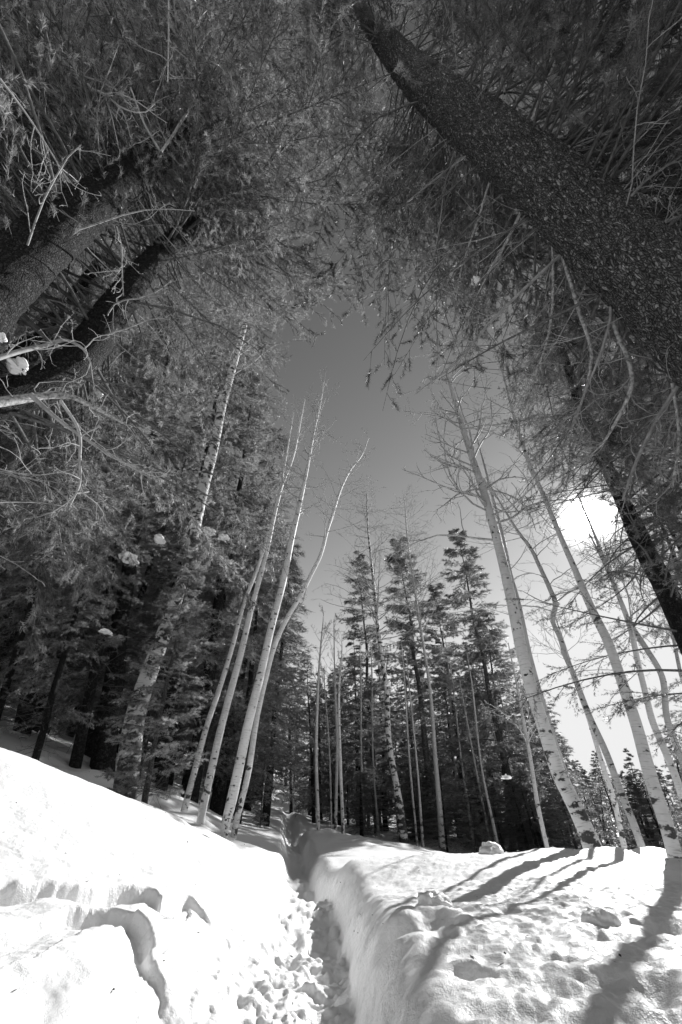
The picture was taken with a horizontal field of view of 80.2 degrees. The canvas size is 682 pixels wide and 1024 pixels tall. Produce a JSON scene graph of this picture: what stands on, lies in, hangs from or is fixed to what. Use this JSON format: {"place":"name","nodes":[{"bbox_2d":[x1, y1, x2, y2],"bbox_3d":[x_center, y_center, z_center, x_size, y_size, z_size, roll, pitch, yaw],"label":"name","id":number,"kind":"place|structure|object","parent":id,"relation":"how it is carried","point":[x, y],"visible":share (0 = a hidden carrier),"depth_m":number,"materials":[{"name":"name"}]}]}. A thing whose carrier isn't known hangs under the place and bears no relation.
{"place":"outdoors","nodes":[
{"label":"outdoors","id":0,"kind":"place"},
{"bbox_2d":[0,691,681,1023],"bbox_3d":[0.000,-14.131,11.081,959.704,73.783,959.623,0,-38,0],"label":"snow ground","id":1,"kind":"structure","parent":0,"point":[67,832],"depth_m":2.67,"materials":[{"name":"snow"}]},
{"bbox_2d":[0,439,78,732],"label":"pine tree","id":2,"kind":"object","parent":1,"relation":"on","point":[6,683],"visible":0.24,"depth_m":9.65,"materials":[{"name":"grey plant"}]},
{"bbox_2d":[0,253,114,374],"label":"dead snag","id":3,"kind":"object","parent":1,"relation":"on","point":[34,355],"visible":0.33,"depth_m":6.26,"materials":[{"name":"grey wood"}]},
{"bbox_2d":[0,447,130,760],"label":"pine tree","id":4,"kind":"object","parent":1,"relation":"on","point":[46,723],"visible":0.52,"depth_m":8.87,"materials":[{"name":"grey plant"}]},
{"bbox_2d":[0,361,141,689],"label":"conifer tree","id":5,"kind":"object","parent":1,"relation":"on","point":[5,615],"depth_m":13.99,"materials":[{"name":"plant"}]},
{"bbox_2d":[0,332,154,734],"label":"fir tree","id":6,"kind":"object","parent":1,"relation":"on","point":[19,720],"visible":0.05,"depth_m":11.49,"materials":[{"name":"plant"}]},
{"bbox_2d":[0,0,168,160],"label":"tree branch","id":7,"kind":"object","parent":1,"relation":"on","point":[112,94],"visible":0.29,"depth_m":5.14,"materials":[{"name":"grey plant"}]},
{"bbox_2d":[0,427,172,731],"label":"conifer tree","id":8,"kind":"object","parent":1,"relation":"on","point":[39,704],"visible":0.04,"depth_m":14.95,"materials":[{"name":"plant"}]},
{"bbox_2d":[1,451,172,733],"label":"conifer tree","id":9,"kind":"object","parent":1,"relation":"on","point":[48,732],"visible":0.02,"depth_m":17.52,"materials":[{"name":"plant"}]},
{"bbox_2d":[0,323,175,705],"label":"conifer tree","id":10,"kind":"object","parent":1,"relation":"on","point":[127,355],"visible":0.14,"depth_m":13.01,"materials":[{"name":"plant"}]},
{"bbox_2d":[27,395,158,768],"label":"pine tree","id":11,"kind":"object","parent":1,"relation":"on","point":[78,748],"visible":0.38,"depth_m":10.47,"materials":[{"name":"grey plant"}]},
{"bbox_2d":[44,488,171,737],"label":"conifer tree","id":12,"kind":"object","parent":1,"relation":"on","point":[70,734],"visible":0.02,"depth_m":19.35,"materials":[{"name":"plant"}]},
{"bbox_2d":[0,305,241,775],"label":"pine tree","id":13,"kind":"object","parent":1,"relation":"on","point":[103,754],"visible":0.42,"depth_m":12.46,"materials":[{"name":"grey plant"}]},
{"bbox_2d":[38,422,203,757],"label":"conifer tree","id":14,"kind":"object","parent":1,"relation":"on","point":[88,746],"visible":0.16,"depth_m":15.81,"materials":[{"name":"plant"}]},
{"bbox_2d":[44,464,239,743],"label":"conifer tree","id":15,"kind":"object","parent":1,"relation":"on","point":[159,593],"visible":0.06,"depth_m":17.27,"materials":[{"name":"plant"}]},
{"bbox_2d":[92,531,212,808],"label":"pine tree","id":16,"kind":"object","parent":1,"relation":"on","point":[161,721],"visible":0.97,"depth_m":7.44,"materials":[{"name":"grey plant"}]},
{"bbox_2d":[35,317,282,793],"bbox_3d":[-5.423,-1.642,18.237,7.317,24.648,6.323,-12,-39,15],"label":"fir tree","id":17,"kind":"object","parent":1,"relation":"on","point":[173,689],"visible":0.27,"depth_m":15.42,"materials":[{"name":"plant"}]},
{"bbox_2d":[146,530,229,785],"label":"conifer tree","id":18,"kind":"object","parent":1,"relation":"on","point":[171,777],"visible":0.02,"depth_m":17.40,"materials":[{"name":"plant"}]},
{"bbox_2d":[113,287,288,799],"bbox_3d":[-3.665,-2.299,13.132,3.558,20.311,2.373,0,-38,0],"label":"aspen tree","id":19,"kind":"object","parent":1,"relation":"on","point":[197,513],"visible":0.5,"depth_m":9.71,"materials":[{"name":"grey plant"}]},
{"bbox_2d":[144,490,262,780],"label":"conifer tree","id":20,"kind":"object","parent":1,"relation":"on","point":[225,605],"visible":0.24,"depth_m":14.74,"materials":[{"name":"plant"}]},
{"bbox_2d":[0,804,411,1023],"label":"snow trail","id":21,"kind":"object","parent":1,"relation":"on","point":[257,925],"visible":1,"depth_m":2.37,"materials":[{"name":"snow"}]},
{"bbox_2d":[0,0,421,672],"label":"pine tree","id":22,"kind":"object","parent":1,"relation":"on","point":[44,388],"visible":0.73,"depth_m":6.08,"materials":[{"name":"grey plant"}]},
{"bbox_2d":[5,356,28,375],"bbox_3d":[-3.168,-1.448,3.976,0.253,0.089,0.191,0,-38,0],"label":"snow clump","id":23,"kind":"object","parent":22,"relation":"on","point":[17,365],"visible":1,"depth_m":3.94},
{"bbox_2d":[126,370,297,802],"bbox_3d":[-5.039,-0.001,17.644,6.285,21.680,6.653,9,-38,-15],"label":"fir tree","id":24,"kind":"object","parent":1,"relation":"on","point":[209,674],"visible":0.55,"depth_m":15.48,"materials":[{"name":"plant"}]},
{"bbox_2d":[139,272,291,780],"bbox_3d":[-5.606,-4.840,19.843,6.838,31.319,7.303,10,-38,-14],"label":"fir tree","id":25,"kind":"object","parent":1,"relation":"on","point":[151,712],"visible":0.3,"depth_m":21.79,"materials":[{"name":"plant"}]},
{"bbox_2d":[0,0,440,444],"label":"pine tree","id":26,"kind":"object","parent":1,"relation":"on","point":[38,254],"visible":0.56,"depth_m":5.83,"materials":[{"name":"grey plant"}]},
{"bbox_2d":[143,425,307,815],"bbox_3d":[-4.101,2.630,18.844,5.990,19.598,5.373,5,-38,-7],"label":"fir tree","id":27,"kind":"object","parent":1,"relation":"on","point":[216,802],"visible":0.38,"depth_m":16.11,"materials":[{"name":"plant"}]},
{"bbox_2d":[186,517,286,815],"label":"conifer tree","id":28,"kind":"object","parent":1,"relation":"on","point":[257,742],"visible":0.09,"depth_m":14.84,"materials":[{"name":"plant"}]},
{"bbox_2d":[180,405,300,812],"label":"aspen tree","id":29,"kind":"object","parent":1,"relation":"on","point":[188,794],"visible":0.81,"depth_m":10.73,"materials":[{"name":"grey plant"}]},
{"bbox_2d":[202,468,295,828],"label":"fir tree","id":30,"kind":"object","parent":1,"relation":"on","point":[251,670],"visible":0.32,"depth_m":14.72,"materials":[{"name":"plant"}]},
{"bbox_2d":[204,563,293,815],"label":"conifer tree","id":31,"kind":"object","parent":1,"relation":"on","point":[272,722],"visible":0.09,"depth_m":18.00,"materials":[{"name":"plant"}]},
{"bbox_2d":[196,397,316,823],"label":"aspen tree","id":32,"kind":"object","parent":1,"relation":"on","point":[217,744],"visible":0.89,"depth_m":10.17,"materials":[{"name":"white plant"}]},
{"bbox_2d":[204,519,308,815],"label":"conifer tree","id":33,"kind":"object","parent":1,"relation":"on","point":[247,807],"visible":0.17,"depth_m":21.17,"materials":[{"name":"plant"}]},
{"bbox_2d":[249,716,272,828],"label":"pine tree","id":34,"kind":"object","parent":1,"relation":"on","point":[259,823],"visible":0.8,"depth_m":13.79,"materials":[{"name":"grey plant"}]},
{"bbox_2d":[220,367,341,839],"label":"aspen tree","id":35,"kind":"object","parent":1,"relation":"on","point":[233,793],"visible":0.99,"depth_m":9.63,"materials":[{"name":"white plant"}]},
{"bbox_2d":[245,542,323,826],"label":"fir tree","id":36,"kind":"object","parent":1,"relation":"on","point":[299,580],"visible":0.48,"depth_m":17.81,"materials":[{"name":"plant"}]},
{"bbox_2d":[256,552,315,800],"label":"conifer tree","id":37,"kind":"object","parent":1,"relation":"on","point":[297,760],"visible":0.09,"depth_m":29.17,"materials":[{"name":"plant"}]},
{"bbox_2d":[273,678,310,813],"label":"fir tree","id":38,"kind":"object","parent":1,"relation":"on","point":[291,804],"visible":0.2,"depth_m":26.90,"materials":[{"name":"plant"}]},
{"bbox_2d":[230,427,375,838],"bbox_3d":[-0.129,1.726,11.620,2.748,12.596,3.106,-27,-45,31],"label":"aspen tree","id":39,"kind":"object","parent":1,"relation":"on","point":[238,812],"visible":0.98,"depth_m":10.40,"materials":[{"name":"white plant"}]},
{"bbox_2d":[287,649,330,822],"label":"fir tree","id":40,"kind":"object","parent":1,"relation":"on","point":[311,758],"visible":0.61,"depth_m":22.54,"materials":[{"name":"plant"}]},
{"bbox_2d":[294,683,331,815],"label":"conifer tree","id":41,"kind":"object","parent":1,"relation":"on","point":[313,705],"visible":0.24,"depth_m":29.83,"materials":[{"name":"plant"}]},
{"bbox_2d":[293,662,333,828],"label":"aspen tree","id":42,"kind":"object","parent":1,"relation":"on","point":[326,718],"visible":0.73,"depth_m":16.09,"materials":[{"name":"grey plant"}]},
{"bbox_2d":[300,682,335,819],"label":"conifer tree","id":43,"kind":"object","parent":1,"relation":"on","point":[319,751],"visible":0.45,"depth_m":26.90,"materials":[{"name":"plant"}]},
{"bbox_2d":[307,603,342,829],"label":"aspen tree","id":44,"kind":"object","parent":1,"relation":"on","point":[316,756],"visible":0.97,"depth_m":16.05,"materials":[{"name":"grey plant"}]},
{"bbox_2d":[317,613,346,829],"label":"aspen tree","id":45,"kind":"object","parent":1,"relation":"on","point":[336,767],"visible":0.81,"depth_m":16.04,"materials":[{"name":"grey plant"}]},
{"bbox_2d":[320,762,344,823],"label":"conifer sapling","id":46,"kind":"object","parent":1,"relation":"on","point":[333,796],"visible":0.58,"depth_m":23.55,"materials":[{"name":"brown wood"}]},
{"bbox_2d":[320,623,351,833],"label":"aspen tree","id":47,"kind":"object","parent":1,"relation":"on","point":[340,774],"visible":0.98,"depth_m":15.09,"materials":[{"name":"grey plant"}]},
{"bbox_2d":[318,671,359,825],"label":"conifer tree","id":48,"kind":"object","parent":1,"relation":"on","point":[342,748],"visible":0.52,"depth_m":24.99,"materials":[{"name":"plant"}]},
{"bbox_2d":[331,624,379,824],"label":"conifer tree","id":49,"kind":"object","parent":1,"relation":"on","point":[359,647],"visible":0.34,"depth_m":29.03,"materials":[{"name":"plant"}]},
{"bbox_2d":[353,637,366,835],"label":"aspen tree","id":50,"kind":"object","parent":1,"relation":"on","point":[360,706],"visible":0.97,"depth_m":21.15,"materials":[{"name":"grey plant"}]},
{"bbox_2d":[344,773,383,836],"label":"conifer sapling","id":51,"kind":"object","parent":1,"relation":"on","point":[360,821],"visible":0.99,"depth_m":17.78,"materials":[{"name":"plant"}]},
{"bbox_2d":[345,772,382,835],"bbox_3d":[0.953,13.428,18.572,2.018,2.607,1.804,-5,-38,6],"label":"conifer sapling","id":52,"kind":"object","parent":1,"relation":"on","point":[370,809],"visible":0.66,"depth_m":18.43,"materials":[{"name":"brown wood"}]},
{"bbox_2d":[310,479,422,843],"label":"aspen tree","id":53,"kind":"object","parent":1,"relation":"on","point":[402,830],"visible":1,"depth_m":18.98,"materials":[{"name":"grey plant"}]},
{"bbox_2d":[351,758,392,833],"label":"conifer sapling","id":54,"kind":"object","parent":1,"relation":"on","point":[367,765],"visible":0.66,"depth_m":20.68,"materials":[{"name":"plant"}]},
{"bbox_2d":[365,643,380,836],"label":"aspen tree","id":55,"kind":"object","parent":1,"relation":"on","point":[375,797],"visible":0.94,"depth_m":20.78,"materials":[{"name":"grey plant"}]},
{"bbox_2d":[324,550,424,830],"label":"pine tree","id":56,"kind":"object","parent":1,"relation":"on","point":[353,672],"visible":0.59,"depth_m":26.34,"materials":[{"name":"grey plant"}]},
{"bbox_2d":[356,638,405,830],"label":"conifer tree","id":57,"kind":"object","parent":1,"relation":"on","point":[384,742],"visible":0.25,"depth_m":26.14,"materials":[{"name":"plant"}]},
{"bbox_2d":[392,640,417,845],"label":"aspen tree","id":58,"kind":"object","parent":1,"relation":"on","point":[406,705],"visible":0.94,"depth_m":17.03,"materials":[{"name":"grey plant"}]},
{"bbox_2d":[366,484,457,851],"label":"aspen tree","id":59,"kind":"object","parent":1,"relation":"on","point":[441,835],"visible":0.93,"depth_m":21.48,"materials":[{"name":"grey plant"}]},
{"bbox_2d":[386,645,437,823],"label":"conifer tree","id":60,"kind":"object","parent":1,"relation":"on","point":[409,707],"visible":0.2,"depth_m":28.17,"materials":[{"name":"plant"}]},
{"bbox_2d":[379,754,446,842],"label":"conifer sapling","id":61,"kind":"object","parent":1,"relation":"on","point":[406,803],"visible":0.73,"depth_m":18.41,"materials":[{"name":"plant"}]},
{"bbox_2d":[398,650,427,846],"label":"aspen tree","id":62,"kind":"object","parent":1,"relation":"on","point":[420,813],"visible":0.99,"depth_m":16.02,"materials":[{"name":"grey plant"}]},
{"bbox_2d":[390,771,435,839],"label":"conifer sapling","id":63,"kind":"object","parent":1,"relation":"on","point":[419,831],"visible":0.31,"depth_m":19.02,"materials":[{"name":"plant"}]},
{"bbox_2d":[359,535,495,839],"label":"pine tree","id":64,"kind":"object","parent":1,"relation":"on","point":[411,642],"visible":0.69,"depth_m":22.58,"materials":[{"name":"grey plant"}]},
{"bbox_2d":[415,890,453,907],"bbox_3d":[0.563,2.295,2.392,0.226,0.086,0.208,-22,-43,26],"label":"snow chunk","id":65,"kind":"object","parent":1,"relation":"on","point":[433,898],"visible":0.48,"depth_m":2.36,"materials":[{"name":"snow"}]},
{"bbox_2d":[420,760,470,852],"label":"conifer sapling","id":66,"kind":"object","parent":1,"relation":"on","point":[443,809],"visible":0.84,"depth_m":16.56,"materials":[{"name":"plant"}]},
{"bbox_2d":[216,0,681,589],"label":"pine tree","id":67,"kind":"object","parent":1,"relation":"on","point":[606,236],"visible":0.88,"depth_m":4.42,"materials":[{"name":"grey plant"}]},
{"bbox_2d":[429,638,477,837],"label":"conifer tree","id":68,"kind":"object","parent":1,"relation":"on","point":[438,642],"visible":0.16,"depth_m":26.83,"materials":[{"name":"plant"}]},
{"bbox_2d":[404,582,516,837],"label":"pine tree","id":69,"kind":"object","parent":1,"relation":"on","point":[431,631],"visible":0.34,"depth_m":27.25,"materials":[{"name":"grey plant"}]},
{"bbox_2d":[448,649,475,849],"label":"aspen tree","id":70,"kind":"object","parent":1,"relation":"on","point":[464,783],"visible":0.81,"depth_m":20.58,"materials":[{"name":"grey plant"}]},
{"bbox_2d":[458,679,490,841],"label":"aspen tree","id":71,"kind":"object","parent":1,"relation":"on","point":[481,797],"visible":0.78,"depth_m":19.88,"materials":[{"name":"grey plant"}]},
{"bbox_2d":[454,777,496,852],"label":"conifer sapling","id":72,"kind":"object","parent":1,"relation":"on","point":[470,812],"visible":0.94,"depth_m":16.64,"materials":[{"name":"plant"}]},
{"bbox_2d":[459,655,498,844],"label":"aspen tree","id":73,"kind":"object","parent":1,"relation":"on","point":[488,803],"visible":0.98,"depth_m":17.42,"materials":[{"name":"grey plant"}]},
{"bbox_2d":[456,768,509,847],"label":"conifer sapling","id":74,"kind":"object","parent":1,"relation":"on","point":[482,787],"visible":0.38,"depth_m":19.45,"materials":[{"name":"plant"}]},
{"bbox_2d":[457,642,519,842],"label":"conifer tree","id":75,"kind":"object","parent":1,"relation":"on","point":[479,667],"visible":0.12,"depth_m":24.61,"materials":[{"name":"plant"}]},
{"bbox_2d":[479,841,504,854],"bbox_3d":[1.867,4.200,5.056,0.324,0.143,0.336,0,-38,0],"label":"snow chunk","id":76,"kind":"object","parent":1,"relation":"on","point":[490,848],"visible":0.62,"depth_m":4.98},
{"bbox_2d":[378,297,614,848],"bbox_3d":[3.328,-0.764,8.830,4.514,13.499,4.353,9,-38,-11],"label":"aspen tree","id":77,"kind":"object","parent":1,"relation":"on","point":[587,835],"visible":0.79,"depth_m":7.97,"materials":[{"name":"grey plant"}]},
{"bbox_2d":[477,787,522,851],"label":"conifer sapling","id":78,"kind":"object","parent":1,"relation":"on","point":[493,799],"visible":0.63,"depth_m":18.26,"materials":[{"name":"plant"}]},
{"bbox_2d":[450,611,553,851],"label":"pine tree","id":79,"kind":"object","parent":1,"relation":"on","point":[482,696],"visible":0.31,"depth_m":23.36,"materials":[{"name":"grey plant"}]},
{"bbox_2d":[423,527,593,851],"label":"pine tree","id":80,"kind":"object","parent":1,"relation":"on","point":[467,568],"visible":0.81,"depth_m":23.48,"materials":[{"name":"grey plant"}]},
{"bbox_2d":[452,423,570,781],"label":"aspen tree","id":81,"kind":"object","parent":1,"relation":"on","point":[527,639],"visible":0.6,"depth_m":9.13,"materials":[{"name":"grey plant"}]},
{"bbox_2d":[479,625,555,847],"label":"aspen tree","id":82,"kind":"object","parent":1,"relation":"on","point":[536,797],"visible":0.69,"depth_m":10.12,"materials":[{"name":"grey plant"}]},
{"bbox_2d":[497,776,548,852],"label":"conifer sapling","id":83,"kind":"object","parent":1,"relation":"on","point":[514,816],"visible":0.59,"depth_m":17.26,"materials":[{"name":"plant"}]},
{"bbox_2d":[504,778,568,851],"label":"conifer sapling","id":84,"kind":"object","parent":1,"relation":"on","point":[532,831],"visible":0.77,"depth_m":16.80,"materials":[{"name":"plant"}]},
{"bbox_2d":[510,773,569,847],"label":"conifer sapling","id":85,"kind":"object","parent":1,"relation":"on","point":[546,823],"visible":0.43,"depth_m":17.51,"materials":[{"name":"plant"}]},
{"bbox_2d":[444,467,645,847],"bbox_3d":[3.838,1.854,7.182,3.655,7.440,2.332,0,-38,0],"label":"aspen tree","id":86,"kind":"object","parent":1,"relation":"on","point":[637,834],"visible":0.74,"depth_m":7.11,"materials":[{"name":"grey plant"}]},
{"bbox_2d":[438,323,681,858],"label":"aspen tree","id":87,"kind":"object","parent":1,"relation":"on","point":[665,822],"visible":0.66,"depth_m":5.50,"materials":[{"name":"grey plant"}]},
{"bbox_2d":[539,788,581,848],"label":"conifer sapling","id":88,"kind":"object","parent":1,"relation":"on","point":[552,807],"visible":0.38,"depth_m":16.83,"materials":[{"name":"plant"}]},
{"bbox_2d":[529,693,607,848],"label":"pine tree","id":89,"kind":"object","parent":1,"relation":"on","point":[546,766],"visible":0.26,"depth_m":18.21,"materials":[{"name":"grey plant"}]},
{"bbox_2d":[544,772,602,848],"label":"conifer sapling","id":90,"kind":"object","parent":1,"relation":"on","point":[562,815],"visible":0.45,"depth_m":16.02,"materials":[{"name":"plant"}]},
{"bbox_2d":[507,593,649,849],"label":"aspen tree","id":91,"kind":"object","parent":1,"relation":"on","point":[614,803],"visible":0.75,"depth_m":7.11,"materials":[{"name":"grey plant"}]},
{"bbox_2d":[480,283,681,765],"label":"pine tree","id":92,"kind":"object","parent":1,"relation":"on","point":[667,589],"visible":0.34,"depth_m":6.86,"materials":[{"name":"grey plant"}]},
{"bbox_2d":[581,770,617,846],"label":"conifer tree","id":93,"kind":"object","parent":1,"relation":"on","point":[584,772],"visible":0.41,"depth_m":19.12,"materials":[{"name":"plant"}]},
{"bbox_2d":[581,907,620,926],"bbox_3d":[1.210,1.886,1.884,0.164,0.075,0.168,18,-41,-22],"label":"snow chunk","id":94,"kind":"object","parent":1,"relation":"on","point":[601,916],"visible":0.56,"depth_m":1.85,"materials":[{"name":"snow"}]},
{"bbox_2d":[587,750,620,847],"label":"fir tree","id":95,"kind":"object","parent":1,"relation":"on","point":[600,803],"visible":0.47,"depth_m":18.60,"materials":[{"name":"plant"}]},
{"bbox_2d":[528,281,681,549],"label":"fir tree","id":96,"kind":"object","parent":1,"relation":"on","point":[673,535],"visible":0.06,"depth_m":13.79,"materials":[{"name":"plant"}]},
{"bbox_2d":[529,506,681,766],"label":"aspen tree","id":97,"kind":"object","parent":1,"relation":"on","point":[664,689],"visible":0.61,"depth_m":7.75,"materials":[{"name":"grey plant"}]},
{"bbox_2d":[542,484,681,805],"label":"aspen tree","id":98,"kind":"object","parent":1,"relation":"on","point":[675,776],"visible":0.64,"depth_m":7.25,"materials":[{"name":"grey plant"}]},
{"bbox_2d":[588,759,659,849],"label":"conifer sapling","id":99,"kind":"object","parent":1,"relation":"on","point":[600,795],"visible":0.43,"depth_m":14.24,"materials":[{"name":"plant"}]},
{"bbox_2d":[620,789,663,847],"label":"conifer sapling","id":100,"kind":"object","parent":1,"relation":"on","point":[628,798],"visible":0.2,"depth_m":15.03,"materials":[{"name":"plant"}]},
{"bbox_2d":[611,773,681,848],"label":"conifer sapling","id":101,"kind":"object","parent":1,"relation":"on","point":[630,778],"visible":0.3,"depth_m":15.09,"materials":[{"name":"plant"}]},
{"bbox_2d":[616,433,681,755],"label":"pine tree","id":102,"kind":"object","parent":1,"relation":"on","point":[673,714],"visible":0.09,"depth_m":8.70,"materials":[{"name":"grey plant"}]},
{"bbox_2d":[628,776,681,849],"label":"conifer sapling","id":103,"kind":"object","parent":1,"relation":"on","point":[642,809],"visible":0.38,"depth_m":14.67,"materials":[{"name":"plant"}]},
{"bbox_2d":[660,722,681,844],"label":"fir tree","id":104,"kind":"object","parent":1,"relation":"on","point":[679,807],"visible":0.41,"depth_m":15.12,"materials":[{"name":"plant"}]},
{"bbox_2d":[0,0,681,818],"label":"sky","id":105,"kind":"structure","parent":0,"point":[399,444],"materials":[{"name":"grey"}]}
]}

